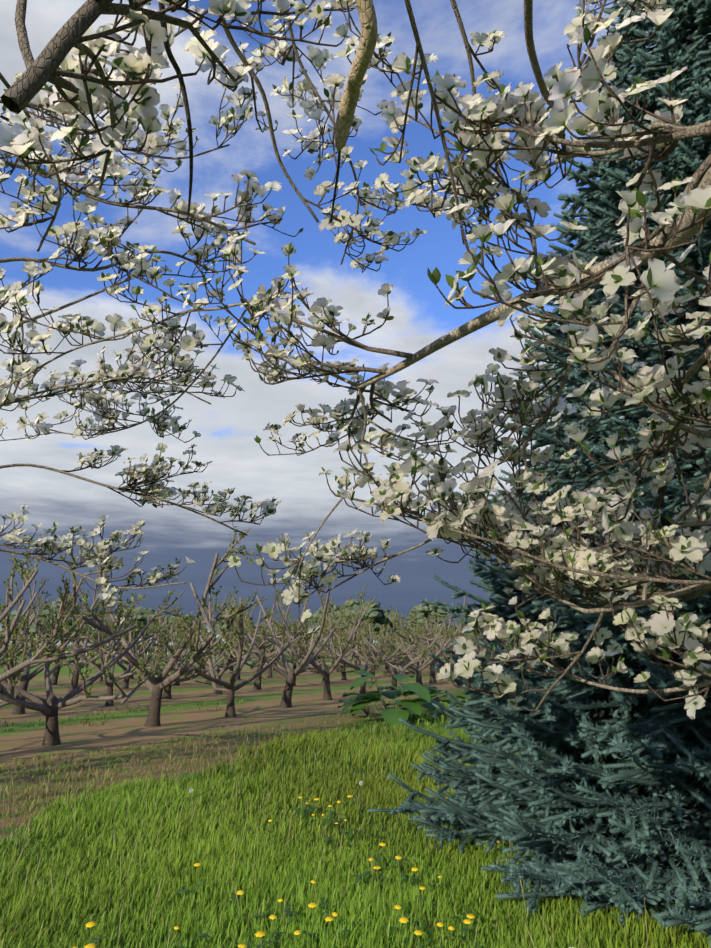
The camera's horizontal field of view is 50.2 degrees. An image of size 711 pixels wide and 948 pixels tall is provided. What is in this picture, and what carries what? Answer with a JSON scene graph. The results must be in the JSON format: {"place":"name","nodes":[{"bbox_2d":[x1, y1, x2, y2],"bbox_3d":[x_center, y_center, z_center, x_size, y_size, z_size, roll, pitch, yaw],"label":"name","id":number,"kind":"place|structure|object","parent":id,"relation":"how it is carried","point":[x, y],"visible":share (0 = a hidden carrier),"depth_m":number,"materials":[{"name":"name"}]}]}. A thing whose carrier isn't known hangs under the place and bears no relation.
{"place":"outdoors","nodes":[
{"label":"outdoors","id":0,"kind":"place"},
{"bbox_2d":[0,0,655,644],"label":"sky","id":1,"kind":"structure","parent":0,"point":[228,427],"materials":[{"name":"blue"}]},
{"bbox_2d":[0,645,705,947],"bbox_3d":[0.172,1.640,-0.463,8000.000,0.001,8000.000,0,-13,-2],"label":"ground","id":2,"kind":"structure","parent":0,"point":[260,708],"depth_m":14.94,"materials":[{"name":"green plant"}]},
{"bbox_2d":[0,610,31,641],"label":"tree","id":3,"kind":"object","parent":2,"relation":"on","point":[13,614],"visible":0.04,"depth_m":309.10,"materials":[{"name":"green plant"}]},
{"bbox_2d":[0,561,37,660],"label":"orchard tree","id":4,"kind":"object","parent":2,"relation":"on","point":[2,636],"visible":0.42,"depth_m":19.14,"materials":[{"name":"brown plant"}]},
{"bbox_2d":[0,548,53,694],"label":"orchard tree","id":5,"kind":"object","parent":2,"relation":"on","point":[34,611],"visible":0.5,"depth_m":26.11,"materials":[{"name":"brown plant"}]},
{"bbox_2d":[9,617,50,642],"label":"tree","id":6,"kind":"object","parent":2,"relation":"on","point":[32,628],"visible":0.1,"depth_m":156.67,"materials":[{"name":"green plant"}]},
{"bbox_2d":[0,631,69,677],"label":"orchard tree","id":7,"kind":"object","parent":2,"relation":"on","point":[21,646],"visible":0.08,"depth_m":31.04,"materials":[{"name":"brown plant"}]},
{"bbox_2d":[30,607,76,639],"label":"tree","id":8,"kind":"object","parent":2,"relation":"on","point":[47,612],"visible":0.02,"depth_m":163.86,"materials":[{"name":"green plant"}]},
{"bbox_2d":[0,548,112,714],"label":"orchard tree","id":9,"kind":"object","parent":2,"relation":"on","point":[26,678],"visible":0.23,"depth_m":19.61,"materials":[{"name":"brown plant"}]},
{"bbox_2d":[40,597,79,618],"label":"tree","id":10,"kind":"object","parent":2,"relation":"on","point":[54,604],"visible":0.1,"depth_m":188.67,"materials":[{"name":"green plant"}]},
{"bbox_2d":[0,598,120,684],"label":"orchard tree","id":11,"kind":"object","parent":2,"relation":"on","point":[54,678],"visible":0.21,"depth_m":33.27,"materials":[{"name":"brown plant"}]},
{"bbox_2d":[0,536,146,681],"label":"orchard tree","id":12,"kind":"object","parent":2,"relation":"on","point":[45,647],"visible":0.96,"depth_m":11.59,"materials":[{"name":"brown plant"}]},
{"bbox_2d":[23,575,138,691],"bbox_3d":[-10.607,6.051,28.410,3.663,4.308,4.721,-5,-14,20],"label":"orchard tree","id":13,"kind":"object","parent":2,"relation":"on","point":[74,682],"visible":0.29,"depth_m":27.98,"materials":[{"name":"brown plant"}]},
{"bbox_2d":[80,610,98,636],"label":"tree","id":14,"kind":"object","parent":2,"relation":"on","point":[86,624],"visible":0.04,"depth_m":245.36,"materials":[{"name":"green plant"}]},
{"bbox_2d":[0,571,183,745],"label":"orchard tree","id":15,"kind":"object","parent":2,"relation":"on","point":[50,706],"visible":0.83,"depth_m":13.29,"materials":[{"name":"brown plant"}]},
{"bbox_2d":[66,590,121,681],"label":"orchard tree","id":16,"kind":"object","parent":2,"relation":"on","point":[100,667],"visible":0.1,"depth_m":36.15,"materials":[{"name":"brown plant"}]},
{"bbox_2d":[90,621,122,643],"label":"tree","id":17,"kind":"object","parent":2,"relation":"on","point":[93,629],"visible":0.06,"depth_m":177.47,"materials":[{"name":"green plant"}]},
{"bbox_2d":[41,610,190,705],"bbox_3d":[-6.864,5.330,21.901,4.263,2.803,2.891,-11,-16,39],"label":"orchard tree","id":18,"kind":"object","parent":2,"relation":"on","point":[107,681],"visible":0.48,"depth_m":21.95,"materials":[{"name":"brown plant"}]},
{"bbox_2d":[74,606,170,688],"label":"orchard tree","id":19,"kind":"object","parent":2,"relation":"on","point":[125,684],"visible":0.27,"depth_m":29.98,"materials":[{"name":"brown plant"}]},
{"bbox_2d":[107,614,147,639],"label":"tree","id":20,"kind":"object","parent":2,"relation":"on","point":[140,618],"visible":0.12,"depth_m":182.75,"materials":[{"name":"green plant"}]},
{"bbox_2d":[93,611,174,678],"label":"orchard tree","id":21,"kind":"object","parent":2,"relation":"on","point":[128,662],"visible":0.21,"depth_m":38.63,"materials":[{"name":"brown plant"}]},
{"bbox_2d":[124,606,170,650],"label":"tree","id":22,"kind":"object","parent":2,"relation":"on","point":[145,612],"visible":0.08,"depth_m":220.41,"materials":[{"name":"green plant"}]},
{"bbox_2d":[59,522,258,726],"bbox_3d":[-4.237,3.326,16.408,3.953,4.398,4.622,4,-13,-15],"label":"orchard tree","id":23,"kind":"object","parent":2,"relation":"on","point":[157,685],"visible":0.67,"depth_m":16.06,"materials":[{"name":"brown plant"}]},
{"bbox_2d":[110,614,225,698],"bbox_3d":[-5.700,6.059,25.039,3.748,2.793,4.798,11,-16,-33],"label":"orchard tree","id":24,"kind":"object","parent":2,"relation":"on","point":[166,693],"visible":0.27,"depth_m":24.39,"materials":[{"name":"brown plant"}]},
{"bbox_2d":[152,613,208,672],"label":"orchard tree","id":25,"kind":"object","parent":2,"relation":"on","point":[187,646],"visible":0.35,"depth_m":41.76,"materials":[{"name":"brown plant"}]},
{"bbox_2d":[168,612,194,640],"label":"tree","id":26,"kind":"object","parent":2,"relation":"on","point":[186,617],"visible":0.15,"depth_m":282.32,"materials":[{"name":"green plant"}]},
{"bbox_2d":[150,613,236,685],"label":"orchard tree","id":27,"kind":"object","parent":2,"relation":"on","point":[176,626],"visible":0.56,"depth_m":33.09,"materials":[{"name":"brown plant"}]},
{"bbox_2d":[167,603,245,673],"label":"orchard tree","id":28,"kind":"object","parent":2,"relation":"on","point":[187,627],"visible":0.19,"depth_m":43.88,"materials":[{"name":"brown plant"}]},
{"bbox_2d":[182,623,245,681],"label":"orchard tree","id":29,"kind":"object","parent":2,"relation":"on","point":[219,657],"visible":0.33,"depth_m":35.43,"materials":[{"name":"brown plant"}]},
{"bbox_2d":[140,597,314,716],"bbox_3d":[-3.373,4.578,18.746,4.684,2.900,3.115,9,-16,-36],"label":"orchard tree","id":30,"kind":"object","parent":2,"relation":"on","point":[229,688],"visible":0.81,"depth_m":18.59,"materials":[{"name":"brown plant"}]},
{"bbox_2d":[17,661,437,663],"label":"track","id":31,"kind":"structure","parent":2,"relation":"on","point":[225,662],"depth_m":71.16,"materials":[{"name":"brown soil"}]},
{"bbox_2d":[204,631,254,672],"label":"orchard tree","id":32,"kind":"object","parent":2,"relation":"on","point":[231,668],"visible":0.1,"depth_m":46.80,"materials":[{"name":"brown plant"}]},
{"bbox_2d":[213,606,252,632],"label":"tree","id":33,"kind":"object","parent":2,"relation":"on","point":[221,621],"visible":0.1,"depth_m":218.53,"materials":[{"name":"green plant"}]},
{"bbox_2d":[188,595,283,693],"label":"orchard tree","id":34,"kind":"object","parent":2,"relation":"on","point":[219,672],"visible":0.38,"depth_m":27.16,"materials":[{"name":"brown plant"}]},
{"bbox_2d":[221,616,255,650],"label":"tree","id":35,"kind":"object","parent":2,"relation":"on","point":[224,626],"visible":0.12,"depth_m":214.55,"materials":[{"name":"green plant"}]},
{"bbox_2d":[199,605,279,679],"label":"orchard tree","id":36,"kind":"object","parent":2,"relation":"on","point":[226,656],"visible":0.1,"depth_m":37.89,"materials":[{"name":"brown plant"}]},
{"bbox_2d":[231,618,289,676],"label":"orchard tree","id":37,"kind":"object","parent":2,"relation":"on","point":[270,671],"visible":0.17,"depth_m":40.91,"materials":[{"name":"brown plant"}]},
{"bbox_2d":[218,589,312,689],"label":"orchard tree","id":38,"kind":"object","parent":2,"relation":"on","point":[257,685],"visible":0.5,"depth_m":29.95,"materials":[{"name":"brown plant"}]},
{"bbox_2d":[234,625,299,663],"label":"orchard tree","id":39,"kind":"object","parent":2,"relation":"on","point":[265,642],"visible":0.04,"depth_m":49.36,"materials":[{"name":"brown plant"}]},
{"bbox_2d":[208,563,347,707],"bbox_3d":[-2.195,4.673,21.759,3.794,4.077,5.016,0,-13,1],"label":"orchard tree","id":40,"kind":"object","parent":2,"relation":"on","point":[290,675],"visible":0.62,"depth_m":21.27,"materials":[{"name":"brown plant"}]},
{"bbox_2d":[259,623,305,668],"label":"orchard tree","id":41,"kind":"object","parent":2,"relation":"on","point":[294,664],"visible":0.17,"depth_m":43.53,"materials":[{"name":"brown plant"}]},
{"bbox_2d":[269,622,308,669],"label":"orchard tree","id":42,"kind":"object","parent":2,"relation":"on","point":[280,640],"visible":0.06,"depth_m":52.82,"materials":[{"name":"brown plant"}]},
{"bbox_2d":[266,619,317,666],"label":"orchard tree","id":43,"kind":"object","parent":2,"relation":"on","point":[288,637],"visible":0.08,"depth_m":54.54,"materials":[{"name":"brown plant"}]},
{"bbox_2d":[248,629,344,685],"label":"orchard tree","id":44,"kind":"object","parent":2,"relation":"on","point":[304,670],"visible":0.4,"depth_m":32.64,"materials":[{"name":"brown plant"}]},
{"bbox_2d":[278,623,347,673],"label":"orchard tree","id":45,"kind":"object","parent":2,"relation":"on","point":[318,660],"visible":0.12,"depth_m":46.18,"materials":[{"name":"brown plant"}]},
{"bbox_2d":[256,584,376,700],"bbox_3d":[-0.910,5.294,24.154,4.125,3.897,3.255,4,-13,-18],"label":"orchard tree","id":46,"kind":"object","parent":2,"relation":"on","point":[325,674],"visible":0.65,"depth_m":23.93,"materials":[{"name":"brown plant"}]},
{"bbox_2d":[0,722,647,947],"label":"lawn plants","id":47,"kind":"object","parent":2,"relation":"on","point":[404,920],"visible":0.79,"depth_m":4.97,"materials":[{"name":"plant"}]},
{"bbox_2d":[312,603,335,634],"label":"tree","id":48,"kind":"object","parent":2,"relation":"on","point":[318,614],"visible":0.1,"depth_m":271.93,"materials":[{"name":"green plant"}]},
{"bbox_2d":[300,622,350,659],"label":"orchard tree","id":49,"kind":"object","parent":2,"relation":"on","point":[307,649],"visible":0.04,"depth_m":57.30,"materials":[{"name":"brown plant"}]},
{"bbox_2d":[285,617,373,682],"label":"orchard tree","id":50,"kind":"object","parent":2,"relation":"on","point":[322,656],"visible":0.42,"depth_m":35.16,"materials":[{"name":"brown plant"}]},
{"bbox_2d":[293,597,372,679],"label":"orchard tree","id":51,"kind":"object","parent":2,"relation":"on","point":[343,676],"visible":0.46,"depth_m":37.72,"materials":[{"name":"brown plant"}]},
{"bbox_2d":[315,614,378,671],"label":"orchard tree","id":52,"kind":"object","parent":2,"relation":"on","point":[338,666],"visible":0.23,"depth_m":49.78,"materials":[{"name":"brown plant"}]},
{"bbox_2d":[330,599,364,625],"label":"tree","id":53,"kind":"object","parent":2,"relation":"on","point":[353,603],"visible":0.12,"depth_m":191.78,"materials":[{"name":"green plant"}]},
{"bbox_2d":[0,0,710,718],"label":"dogwood","id":54,"kind":"object","parent":2,"relation":"on","point":[78,94],"visible":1,"depth_m":2.84,"materials":[{"name":"white plant"}]},
{"bbox_2d":[323,614,389,674],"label":"orchard tree","id":55,"kind":"object","parent":2,"relation":"on","point":[372,653],"visible":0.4,"depth_m":40.74,"materials":[{"name":"brown plant"}]},
{"bbox_2d":[332,624,382,670],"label":"orchard tree","id":56,"kind":"object","parent":2,"relation":"on","point":[355,658],"visible":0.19,"depth_m":51.78,"materials":[{"name":"brown plant"}]},
{"bbox_2d":[339,607,380,632],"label":"tree","id":57,"kind":"object","parent":2,"relation":"on","point":[352,611],"depth_m":175.22,"materials":[{"name":"green plant"}]},
{"bbox_2d":[299,609,435,693],"bbox_3d":[0.382,6.439,27.286,4.023,3.030,3.941,5,-14,-21],"label":"orchard tree","id":58,"kind":"object","parent":2,"relation":"on","point":[346,661],"visible":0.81,"depth_m":26.72,"materials":[{"name":"brown plant"}]},
{"bbox_2d":[333,619,402,665],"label":"orchard tree","id":59,"kind":"object","parent":2,"relation":"on","point":[368,637],"visible":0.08,"depth_m":54.15,"materials":[{"name":"brown plant"}]},
{"bbox_2d":[352,601,399,637],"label":"tree","id":60,"kind":"object","parent":2,"relation":"on","point":[374,610],"visible":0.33,"depth_m":174.50,"materials":[{"name":"green plant"}]},
{"bbox_2d":[340,623,422,675],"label":"orchard tree","id":61,"kind":"object","parent":2,"relation":"on","point":[398,640],"visible":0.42,"depth_m":42.88,"materials":[{"name":"brown plant"}]},
{"bbox_2d":[338,609,444,689],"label":"orchard tree","id":62,"kind":"object","parent":2,"relation":"on","point":[393,671],"visible":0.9,"depth_m":29.47,"materials":[{"name":"brown plant"}]},
{"bbox_2d":[380,624,418,666],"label":"orchard tree","id":63,"kind":"object","parent":2,"relation":"on","point":[406,644],"visible":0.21,"depth_m":59.58,"materials":[{"name":"green plant"}]},
{"bbox_2d":[338,669,464,725],"bbox_3d":[1.111,5.260,17.845,3.027,1.282,3.141,0,-13,-2],"label":"burdock","id":64,"kind":"object","parent":2,"relation":"on","point":[390,716],"visible":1,"depth_m":17.12,"materials":[{"name":"green plant"}]},
{"bbox_2d":[377,623,433,673],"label":"orchard tree","id":65,"kind":"object","parent":2,"relation":"on","point":[391,639],"visible":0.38,"depth_m":45.79,"materials":[{"name":"brown plant"}]},
{"bbox_2d":[385,624,439,668],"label":"orchard tree","id":66,"kind":"object","parent":2,"relation":"on","point":[417,664],"visible":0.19,"depth_m":48.58,"materials":[{"name":"brown plant"}]},
{"bbox_2d":[371,613,464,685],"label":"orchard tree","id":67,"kind":"object","parent":2,"relation":"on","point":[420,668],"visible":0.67,"depth_m":32.32,"materials":[{"name":"brown plant"}]},
{"bbox_2d":[394,621,441,656],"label":"orchard tree","id":68,"kind":"object","parent":2,"relation":"on","point":[424,626],"visible":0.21,"depth_m":50.47,"materials":[{"name":"brown plant"}]},
{"bbox_2d":[406,599,448,642],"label":"tree","id":69,"kind":"object","parent":2,"relation":"on","point":[421,612],"visible":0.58,"depth_m":217.38,"materials":[{"name":"green plant"}]},
{"bbox_2d":[389,595,466,682],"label":"orchard tree","id":70,"kind":"object","parent":2,"relation":"on","point":[418,640],"visible":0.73,"depth_m":34.66,"materials":[{"name":"brown plant"}]},
{"bbox_2d":[399,624,462,664],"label":"orchard tree","id":71,"kind":"object","parent":2,"relation":"on","point":[433,646],"visible":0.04,"depth_m":67.63,"materials":[{"name":"brown plant"}]},
{"bbox_2d":[435,622,456,642],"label":"tree","id":72,"kind":"object","parent":2,"relation":"on","point":[440,624],"visible":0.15,"depth_m":187.51,"materials":[{"name":"green plant"}]},
{"bbox_2d":[420,614,487,655],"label":"orchard tree","id":73,"kind":"object","parent":2,"relation":"on","point":[470,636],"visible":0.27,"depth_m":39.38,"materials":[{"name":"brown plant"}]},
{"bbox_2d":[434,631,473,663],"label":"orchard tree","id":74,"kind":"object","parent":2,"relation":"on","point":[448,657],"visible":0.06,"depth_m":53.71,"materials":[{"name":"green plant"}]},
{"bbox_2d":[433,616,474,656],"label":"orchard tree","id":75,"kind":"object","parent":2,"relation":"on","point":[445,641],"visible":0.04,"depth_m":57.81,"materials":[{"name":"green plant"}]},
{"bbox_2d":[422,613,487,670],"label":"orchard tree","id":76,"kind":"object","parent":2,"relation":"on","point":[446,658],"visible":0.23,"depth_m":37.06,"materials":[{"name":"brown plant"}]},
{"bbox_2d":[433,613,479,656],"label":"orchard tree","id":77,"kind":"object","parent":2,"relation":"on","point":[449,634],"visible":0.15,"depth_m":43.71,"materials":[{"name":"brown plant"}]},
{"bbox_2d":[368,0,710,947],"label":"spruce","id":78,"kind":"object","parent":2,"relation":"on","point":[588,790],"visible":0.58,"depth_m":6.01,"materials":[{"name":"green plant"}]},
{"bbox_2d":[0,698,710,947],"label":"grass","id":79,"kind":"structure","parent":0,"point":[257,879],"depth_m":5.80,"materials":[{"name":"green plant"}]}
]}

